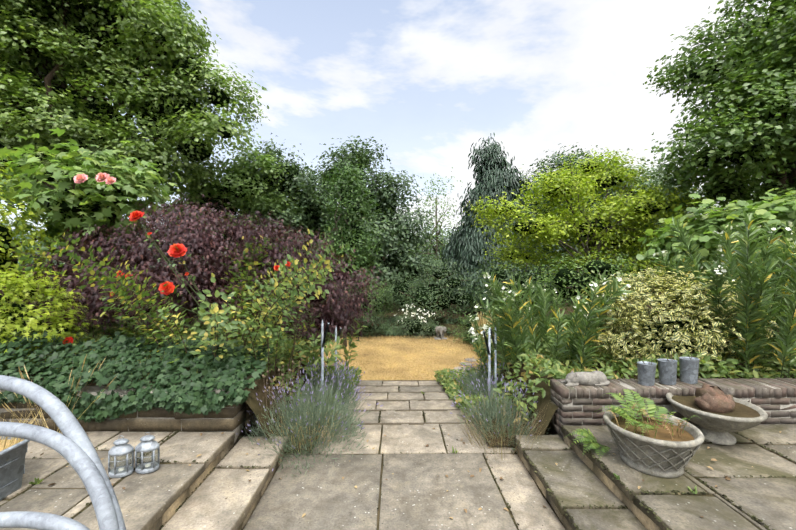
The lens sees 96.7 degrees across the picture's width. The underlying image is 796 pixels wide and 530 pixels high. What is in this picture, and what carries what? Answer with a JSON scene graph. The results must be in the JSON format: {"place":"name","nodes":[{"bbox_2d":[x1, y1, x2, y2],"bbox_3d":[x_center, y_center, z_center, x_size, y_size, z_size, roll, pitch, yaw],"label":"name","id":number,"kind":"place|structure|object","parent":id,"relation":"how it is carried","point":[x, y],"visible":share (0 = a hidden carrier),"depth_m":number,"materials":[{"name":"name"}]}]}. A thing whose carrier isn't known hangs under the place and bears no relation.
{"place":"outdoors","nodes":[
{"label":"outdoors","id":0,"kind":"place"},
{"bbox_2d":[0,0,770,255],"label":"sky","id":1,"kind":"structure","parent":0,"point":[428,80],"materials":[{"name":"white"}]},
{"bbox_2d":[318,335,483,389],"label":"gravel path","id":2,"kind":"structure","parent":0,"point":[406,365],"depth_m":11.00,"materials":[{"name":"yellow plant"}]},
{"bbox_2d":[433,368,507,420],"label":"plant","id":3,"kind":"object","parent":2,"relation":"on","point":[449,384],"visible":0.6,"depth_m":7.06,"materials":[{"name":"green plant"}]},
{"bbox_2d":[39,300,780,436],"bbox_3d":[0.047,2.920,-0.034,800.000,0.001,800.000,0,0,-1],"label":"ground","id":4,"kind":"structure","parent":0,"point":[546,432],"depth_m":6.28,"materials":[{"name":"brown soil"}]},
{"bbox_2d":[2,220,57,287],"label":"tree","id":5,"kind":"object","parent":4,"relation":"on","point":[26,238],"visible":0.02,"depth_m":27.80,"materials":[{"name":"green plant"}]},
{"bbox_2d":[14,234,111,297],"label":"shrub","id":6,"kind":"object","parent":4,"relation":"on","point":[38,256],"depth_m":26.79,"materials":[{"name":"green plant"}]},
{"bbox_2d":[42,224,203,300],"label":"tree","id":7,"kind":"object","parent":4,"relation":"on","point":[139,267],"depth_m":23.35,"materials":[{"name":"green plant"}]},
{"bbox_2d":[0,0,269,288],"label":"tree","id":8,"kind":"object","parent":4,"relation":"on","point":[73,55],"visible":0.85,"depth_m":12.19,"materials":[{"name":"green plant"}]},
{"bbox_2d":[5,294,376,452],"bbox_3d":[-9.610,2.218,18.879,17.030,1.550,30.000,0,0,-1],"label":"bed","id":9,"kind":"object","parent":4,"relation":"on","point":[252,402],"depth_m":4.43,"materials":[{"name":"soil"}]},
{"bbox_2d":[0,154,62,307],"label":"hedge","id":10,"kind":"object","parent":9,"relation":"on","point":[7,234],"visible":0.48,"depth_m":5.54,"materials":[{"name":"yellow plant"}]},
{"bbox_2d":[0,264,108,363],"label":"cut leaf shrub","id":11,"kind":"object","parent":9,"relation":"on","point":[17,316],"visible":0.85,"depth_m":4.71,"materials":[{"name":"green plant"}]},
{"bbox_2d":[0,122,180,331],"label":"shrub","id":12,"kind":"object","parent":9,"relation":"on","point":[71,205],"visible":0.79,"depth_m":6.05,"materials":[{"name":"green plant"}]},
{"bbox_2d":[0,328,320,445],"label":"edging","id":13,"kind":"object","parent":9,"relation":"on","point":[133,423],"depth_m":3.84,"materials":[{"name":"brown wood"}]},
{"bbox_2d":[0,385,244,445],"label":"retaining wall","id":14,"kind":"structure","parent":13,"relation":"attached to","point":[93,390],"depth_m":3.92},
{"bbox_2d":[0,327,274,422],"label":"ivy on wall","id":15,"kind":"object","parent":13,"relation":"on","point":[113,405],"visible":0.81,"depth_m":4.11,"materials":[{"name":"green plant"}]},
{"bbox_2d":[0,309,343,413],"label":"ground cover","id":16,"kind":"object","parent":9,"relation":"on","point":[97,332],"visible":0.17,"depth_m":5.69,"materials":[{"name":"green plant"}]},
{"bbox_2d":[4,173,355,372],"bbox_3d":[-2.797,0.026,4.908,3.820,2.972,3.294,0,0,-28],"label":"rose bush","id":17,"kind":"object","parent":9,"relation":"on","point":[166,288],"visible":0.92,"depth_m":4.61,"materials":[{"name":"green plant"}]},
{"bbox_2d":[1,192,386,350],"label":"shrub","id":18,"kind":"object","parent":9,"relation":"on","point":[197,244],"visible":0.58,"depth_m":6.00,"materials":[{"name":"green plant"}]},
{"bbox_2d":[75,301,334,354],"bbox_3d":[-5.762,1.875,11.915,6.785,2.229,6.180,0,0,-1],"label":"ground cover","id":19,"kind":"object","parent":9,"relation":"on","point":[272,334],"depth_m":12.06,"materials":[{"name":"green plant"}]},
{"bbox_2d":[186,329,311,372],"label":"perennials","id":20,"kind":"object","parent":9,"relation":"on","point":[245,347],"visible":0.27,"depth_m":5.29,"materials":[{"name":"green plant"}]},
{"bbox_2d":[228,277,314,383],"bbox_3d":[-1.796,0.839,4.957,1.110,1.383,1.325,0,0,-1],"label":"rose bush","id":21,"kind":"object","parent":9,"relation":"on","point":[270,341],"visible":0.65,"depth_m":4.64,"materials":[{"name":"green plant"}]},
{"bbox_2d":[272,398,339,451],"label":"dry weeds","id":22,"kind":"object","parent":9,"relation":"on","point":[309,433],"visible":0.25,"depth_m":4.17,"materials":[{"name":"green plant"}]},
{"bbox_2d":[284,307,328,332],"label":"shrub","id":23,"kind":"object","parent":9,"relation":"on","point":[305,314],"depth_m":12.74,"materials":[{"name":"green plant"}]},
{"bbox_2d":[246,319,367,387],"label":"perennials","id":24,"kind":"object","parent":9,"relation":"on","point":[314,350],"visible":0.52,"depth_m":5.90,"materials":[{"name":"green plant"}]},
{"bbox_2d":[307,366,361,419],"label":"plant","id":25,"kind":"object","parent":9,"relation":"on","point":[357,372],"visible":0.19,"depth_m":7.80,"materials":[{"name":"green plant"}]},
{"bbox_2d":[321,319,328,404],"bbox_3d":[-1.018,1.494,4.955,0.113,1.469,0.011,0,0,-1],"label":"scroll post","id":26,"kind":"object","parent":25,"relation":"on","point":[323,337],"visible":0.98,"depth_m":4.95,"materials":[{"name":"grey metal"}]},
{"bbox_2d":[335,327,340,373],"bbox_3d":[-1.039,1.784,6.155,0.113,1.489,0.011,0,0,-1],"label":"scroll post","id":27,"kind":"object","parent":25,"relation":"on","point":[335,341],"visible":0.42,"depth_m":6.15,"materials":[{"name":"grey metal"}]},
{"bbox_2d":[319,353,357,388],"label":"lavender","id":28,"kind":"object","parent":9,"relation":"on","point":[340,377],"depth_m":6.82,"materials":[{"name":"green plant"}]},
{"bbox_2d":[312,157,387,346],"bbox_3d":[-1.793,-0.397,12.457,2.902,6.818,2.298,0,0,-1],"label":"slim tree","id":29,"kind":"object","parent":9,"relation":"on","point":[349,231],"visible":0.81,"depth_m":12.22,"materials":[{"name":"green plant"}]},
{"bbox_2d":[145,139,313,268],"bbox_3d":[-7.586,-1.060,15.839,7.558,8.151,5.183,0,0,-1],"label":"tree","id":30,"kind":"object","parent":4,"relation":"on","point":[241,190],"visible":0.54,"depth_m":14.73,"materials":[{"name":"green plant"}]},
{"bbox_2d":[203,242,334,299],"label":"shrub","id":31,"kind":"object","parent":4,"relation":"on","point":[267,278],"depth_m":24.18,"materials":[{"name":"green plant"}]},
{"bbox_2d":[223,133,346,305],"bbox_3d":[-6.163,-1.542,17.587,7.792,9.177,5.589,0,0,35],"label":"tree","id":32,"kind":"object","parent":4,"relation":"on","point":[308,196],"visible":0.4,"depth_m":16.30,"materials":[{"name":"green plant"}]},
{"bbox_2d":[322,274,398,320],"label":"rhododendron shrub","id":33,"kind":"object","parent":4,"relation":"on","point":[378,303],"visible":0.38,"depth_m":16.03,"materials":[{"name":"green plant"}]},
{"bbox_2d":[295,135,442,294],"bbox_3d":[-1.834,-1.934,19.205,10.080,9.970,6.122,0,0,-16],"label":"tree","id":34,"kind":"object","parent":4,"relation":"on","point":[395,239],"visible":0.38,"depth_m":18.77,"materials":[{"name":"green plant"}]},
{"bbox_2d":[352,307,388,338],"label":"ball shrub","id":35,"kind":"object","parent":4,"relation":"on","point":[370,328],"visible":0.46,"depth_m":14.11,"materials":[{"name":"green plant"}]},
{"bbox_2d":[373,300,419,336],"bbox_3d":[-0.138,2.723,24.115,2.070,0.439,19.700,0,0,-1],"label":"shrub","id":36,"kind":"object","parent":4,"relation":"on","point":[389,315],"visible":0.06,"depth_m":17.72,"materials":[{"name":"plant"}]},
{"bbox_2d":[348,245,445,306],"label":"shrub","id":37,"kind":"object","parent":4,"relation":"on","point":[422,284],"depth_m":24.34,"materials":[{"name":"green plant"}]},
{"bbox_2d":[0,425,795,529],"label":"joint","id":38,"kind":"object","parent":4,"relation":"on","point":[378,513],"depth_m":3.12,"materials":[{"name":"brown soil"}]},
{"bbox_2d":[514,424,795,529],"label":"paving flags","id":39,"kind":"object","parent":38,"relation":"on","point":[572,479],"visible":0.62,"depth_m":2.97,"materials":[{"name":"stone"}]},
{"bbox_2d":[566,389,704,477],"bbox_3d":[2.155,1.530,3.249,1.008,0.569,0.832,0,0,-1],"label":"potted fern","id":40,"kind":"object","parent":39,"relation":"on","point":[652,441],"visible":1,"depth_m":3.10,"materials":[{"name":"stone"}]},
{"bbox_2d":[666,383,767,444],"bbox_3d":[3.293,1.527,3.696,0.792,0.543,0.792,0,0,-1],"label":"footed stone bowl","id":41,"kind":"object","parent":39,"relation":"on","point":[718,412],"visible":0.94,"depth_m":3.57,"materials":[{"name":"stone"}]},
{"bbox_2d":[550,378,795,436],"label":"brick wall","id":42,"kind":"structure","parent":38,"relation":"on","point":[762,392],"depth_m":4.00,"materials":[{"name":"brick"}]},
{"bbox_2d":[561,371,609,386],"bbox_3d":[2.190,1.331,4.130,0.527,0.178,0.205,0,0,-1],"label":"cat statue","id":43,"kind":"object","parent":42,"relation":"on","point":[592,378],"visible":1,"depth_m":4.08,"materials":[{"name":"stone"}]},
{"bbox_2d":[636,351,656,385],"bbox_3d":[2.902,1.191,4.132,0.209,0.401,0.163,0,0,-1],"label":"metal pot","id":44,"kind":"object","parent":42,"relation":"on","point":[646,370],"depth_m":4.08,"materials":[{"name":"metal"}]},
{"bbox_2d":[657,353,677,384],"bbox_3d":[3.170,1.218,4.165,0.212,0.347,0.157,0,0,-1],"label":"pot","id":45,"kind":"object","parent":42,"relation":"on","point":[667,368],"depth_m":4.11,"materials":[{"name":"metal"}]},
{"bbox_2d":[551,379,795,439],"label":"mortar joints","id":46,"kind":"object","parent":42,"relation":"attached to","point":[670,408],"visible":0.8,"depth_m":4.01,"materials":[{"name":"grey concrete"}]},
{"bbox_2d":[673,350,699,383],"bbox_3d":[3.440,1.198,4.201,0.245,0.386,0.156,0,0,14],"label":"metal pot","id":47,"kind":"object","parent":42,"relation":"on","point":[689,367],"depth_m":4.14,"materials":[{"name":"metal"}]},
{"bbox_2d":[149,383,660,529],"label":"step risers","id":48,"kind":"object","parent":4,"relation":"on","point":[647,522],"visible":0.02,"depth_m":3.12,"materials":[{"name":"stone"}]},
{"bbox_2d":[0,380,564,529],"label":"paving flags","id":49,"kind":"object","parent":48,"relation":"on","point":[415,487],"visible":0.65,"depth_m":3.29,"materials":[{"name":"stone"}]},
{"bbox_2d":[0,406,46,500],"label":"potted plant","id":50,"kind":"object","parent":49,"relation":"on","point":[13,451],"visible":0.67,"depth_m":2.78,"materials":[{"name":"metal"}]},
{"bbox_2d":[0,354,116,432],"bbox_3d":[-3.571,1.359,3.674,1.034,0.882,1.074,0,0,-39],"label":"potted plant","id":51,"kind":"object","parent":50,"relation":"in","point":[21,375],"visible":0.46,"depth_m":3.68,"materials":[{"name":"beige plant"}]},
{"bbox_2d":[0,375,125,529],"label":"garden chair","id":52,"kind":"object","parent":49,"relation":"on","point":[72,445],"visible":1,"depth_m":1.44,"materials":[{"name":"white metal"}]},
{"bbox_2d":[108,435,133,477],"bbox_3d":[-2.387,1.634,3.050,0.196,0.329,0.142,0,0,-1],"label":"lantern","id":53,"kind":"object","parent":49,"relation":"on","point":[121,447],"visible":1,"depth_m":3.02,"materials":[{"name":"silver glass"}]},
{"bbox_2d":[135,432,159,473],"bbox_3d":[-2.203,1.634,3.111,0.196,0.329,0.142,0,0,-1],"label":"lantern","id":54,"kind":"object","parent":49,"relation":"on","point":[147,443],"visible":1,"depth_m":3.08,"materials":[{"name":"silver glass"}]},
{"bbox_2d":[236,367,382,477],"bbox_3d":[-1.090,1.734,4.394,1.831,0.809,1.727,0,0,-44],"label":"lavender","id":55,"kind":"object","parent":49,"relation":"on","point":[303,413],"visible":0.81,"depth_m":4.16,"materials":[{"name":"green plant"}]},
{"bbox_2d":[245,358,301,435],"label":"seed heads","id":56,"kind":"object","parent":55,"relation":"attached to","point":[282,379],"visible":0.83,"depth_m":4.46,"materials":[{"name":"plant"}]},
{"bbox_2d":[292,356,364,410],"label":"lavender","id":57,"kind":"object","parent":49,"relation":"on","point":[344,385],"visible":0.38,"depth_m":5.62,"materials":[{"name":"green plant"}]},
{"bbox_2d":[6,380,795,529],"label":"joint moss","id":58,"kind":"object","parent":49,"relation":"on","point":[647,491],"visible":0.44,"depth_m":3.02,"materials":[{"name":"green plant"}]},
{"bbox_2d":[29,391,697,493],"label":"paving weeds","id":59,"kind":"object","parent":58,"relation":"on","point":[38,481],"visible":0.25,"depth_m":2.91,"materials":[{"name":"green plant"}]},
{"bbox_2d":[31,427,780,518],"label":"leaf litter","id":60,"kind":"object","parent":49,"relation":"on","point":[639,487],"visible":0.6,"depth_m":3.24,"materials":[{"name":"plant"}]},
{"bbox_2d":[343,380,472,425],"bbox_3d":[0.006,2.476,6.612,2.640,0.704,3.819,0,0,-1],"label":"joint","id":61,"kind":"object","parent":49,"relation":"on","point":[421,423],"depth_m":5.52,"materials":[{"name":"grey concrete"}]},
{"bbox_2d":[454,392,556,460],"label":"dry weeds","id":62,"kind":"object","parent":49,"relation":"on","point":[483,428],"visible":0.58,"depth_m":4.18,"materials":[{"name":"green plant"}]},
{"bbox_2d":[342,314,481,336],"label":"ground cover","id":63,"kind":"object","parent":4,"relation":"on","point":[391,331],"visible":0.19,"depth_m":14.98,"materials":[{"name":"green plant"}]},
{"bbox_2d":[366,201,462,281],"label":"tree","id":64,"kind":"object","parent":4,"relation":"on","point":[440,245],"visible":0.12,"depth_m":26.20,"materials":[{"name":"green plant"}]},
{"bbox_2d":[390,304,439,338],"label":"white flower shrub","id":65,"kind":"object","parent":4,"relation":"on","point":[416,325],"visible":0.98,"depth_m":14.17,"materials":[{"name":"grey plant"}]},
{"bbox_2d":[401,167,461,286],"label":"birch tree","id":66,"kind":"object","parent":4,"relation":"on","point":[436,236],"visible":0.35,"depth_m":23.24,"materials":[{"name":"green plant"}]},
{"bbox_2d":[375,254,490,323],"bbox_3d":[1.335,1.325,15.387,5.150,3.622,3.654,0,0,-17],"label":"dark shrub","id":67,"kind":"object","parent":4,"relation":"on","point":[431,298],"visible":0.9,"depth_m":14.98,"materials":[{"name":"green plant"}]},
{"bbox_2d":[416,222,452,282],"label":"tree","id":68,"kind":"object","parent":4,"relation":"on","point":[439,240],"depth_m":28.43,"materials":[{"name":"green plant"}]},
{"bbox_2d":[454,358,475,369],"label":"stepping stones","id":69,"kind":"object","parent":4,"relation":"on","point":[467,363],"visible":0.4,"depth_m":10.37,"materials":[{"name":"beige stone"}]},
{"bbox_2d":[435,133,556,312],"bbox_3d":[5.232,-1.957,18.854,6.372,10.012,6.328,0,0,-1],"label":"weeping conifer","id":70,"kind":"object","parent":4,"relation":"on","point":[467,245],"visible":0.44,"depth_m":17.92,"materials":[{"name":"green plant"}]},
{"bbox_2d":[532,221,587,302],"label":"shrub","id":71,"kind":"object","parent":4,"relation":"on","point":[560,248],"visible":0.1,"depth_m":22.39,"materials":[{"name":"green plant"}]},
{"bbox_2d":[510,142,641,298],"bbox_3d":[10.687,-2.418,23.008,9.041,10.922,6.252,0,0,-1],"label":"tree","id":72,"kind":"object","parent":4,"relation":"on","point":[566,158],"visible":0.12,"depth_m":22.30,"materials":[{"name":"green plant"}]},
{"bbox_2d":[527,241,646,314],"bbox_3d":[5.213,1.173,9.963,3.517,3.682,2.537,0,0,-1],"label":"shrub","id":73,"kind":"object","parent":4,"relation":"on","point":[565,279],"visible":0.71,"depth_m":9.84,"materials":[{"name":"green plant"}]},
{"bbox_2d":[463,145,716,298],"bbox_3d":[6.654,-0.696,12.479,8.814,7.433,4.442,0,0,-1],"label":"yellow green tree","id":74,"kind":"object","parent":4,"relation":"on","point":[592,229],"visible":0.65,"depth_m":11.95,"materials":[{"name":"green plant"}]},
{"bbox_2d":[412,299,795,445],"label":"bed","id":75,"kind":"object","parent":4,"relation":"on","point":[549,411],"visible":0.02,"depth_m":4.94,"materials":[{"name":"soil"}]},
{"bbox_2d":[433,326,447,339],"bbox_3d":[1.683,2.669,14.104,0.500,0.519,0.729,0,0,-1],"label":"elephant statue","id":76,"kind":"object","parent":75,"relation":"on","point":[441,330],"visible":0.9,"depth_m":13.91,"materials":[{"name":"stone"}]},
{"bbox_2d":[448,318,477,342],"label":"shrub","id":77,"kind":"object","parent":75,"relation":"on","point":[468,325],"visible":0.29,"depth_m":13.11,"materials":[{"name":"green plant"}]},
{"bbox_2d":[449,355,487,391],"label":"lavender","id":78,"kind":"object","parent":75,"relation":"on","point":[476,376],"visible":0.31,"depth_m":6.83,"materials":[{"name":"green plant"}]},
{"bbox_2d":[456,362,505,396],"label":"lavender","id":79,"kind":"object","parent":75,"relation":"on","point":[480,388],"visible":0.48,"depth_m":5.76,"materials":[{"name":"green plant"}]},
{"bbox_2d":[483,327,490,397],"bbox_3d":[1.246,1.550,4.976,0.113,1.356,0.011,0,0,-1],"label":"scroll post","id":80,"kind":"object","parent":75,"relation":"on","point":[488,345],"visible":0.96,"depth_m":4.97,"materials":[{"name":"grey metal"}]},
{"bbox_2d":[490,325,496,387],"bbox_3d":[1.499,1.635,5.578,0.113,1.386,0.011,0,0,-1],"label":"scroll post","id":81,"kind":"object","parent":75,"relation":"on","point":[495,341],"visible":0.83,"depth_m":5.58,"materials":[{"name":"grey metal"}]},
{"bbox_2d":[450,375,550,450],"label":"lavender","id":82,"kind":"object","parent":75,"relation":"on","point":[493,414],"visible":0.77,"depth_m":4.47,"materials":[{"name":"green plant"}]},
{"bbox_2d":[468,313,539,375],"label":"flowering plant","id":83,"kind":"object","parent":75,"relation":"on","point":[484,351],"visible":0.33,"depth_m":7.04,"materials":[{"name":"green plant"}]},
{"bbox_2d":[458,254,569,320],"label":"flowering plant","id":84,"kind":"object","parent":75,"relation":"on","point":[501,274],"visible":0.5,"depth_m":11.15,"materials":[{"name":"green plant"}]},
{"bbox_2d":[457,308,647,351],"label":"flowers","id":85,"kind":"object","parent":75,"relation":"on","point":[464,336],"visible":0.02,"depth_m":12.98,"materials":[{"name":"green plant"}]},
{"bbox_2d":[473,269,632,374],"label":"plants","id":86,"kind":"object","parent":75,"relation":"on","point":[590,318],"visible":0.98,"depth_m":5.47,"materials":[{"name":"green plant"}]},
{"bbox_2d":[461,320,795,422],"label":"ground cover","id":87,"kind":"object","parent":75,"relation":"on","point":[546,362],"visible":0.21,"depth_m":4.83,"materials":[{"name":"green plant"}]},
{"bbox_2d":[471,308,525,366],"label":"feather grass","id":88,"kind":"object","parent":87,"relation":"on","point":[482,322],"depth_m":8.57,"materials":[{"name":"beige plant"}]},
{"bbox_2d":[573,261,779,377],"bbox_3d":[4.048,0.952,5.339,2.552,2.030,1.829,0,0,-1],"label":"variegated shrub","id":89,"kind":"object","parent":75,"relation":"on","point":[658,328],"visible":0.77,"depth_m":5.06,"materials":[{"name":"green plant"}]},
{"bbox_2d":[636,188,795,303],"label":"leaf shrub","id":90,"kind":"object","parent":75,"relation":"on","point":[777,212],"visible":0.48,"depth_m":6.85,"materials":[{"name":"green plant"}]},
{"bbox_2d":[642,210,795,378],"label":"plants","id":91,"kind":"object","parent":75,"relation":"on","point":[752,293],"visible":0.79,"depth_m":4.67,"materials":[{"name":"green plant"}]},
{"bbox_2d":[577,149,705,262],"bbox_3d":[16.478,-2.722,24.792,10.636,11.560,8.022,0,0,-1],"label":"tree","id":92,"kind":"object","parent":4,"relation":"on","point":[648,183],"visible":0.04,"depth_m":23.37,"materials":[{"name":"green plant"}]},
{"bbox_2d":[627,0,795,304],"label":"tree","id":93,"kind":"object","parent":4,"relation":"on","point":[751,79],"visible":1,"depth_m":10.25,"materials":[{"name":"green plant"}]}
]}

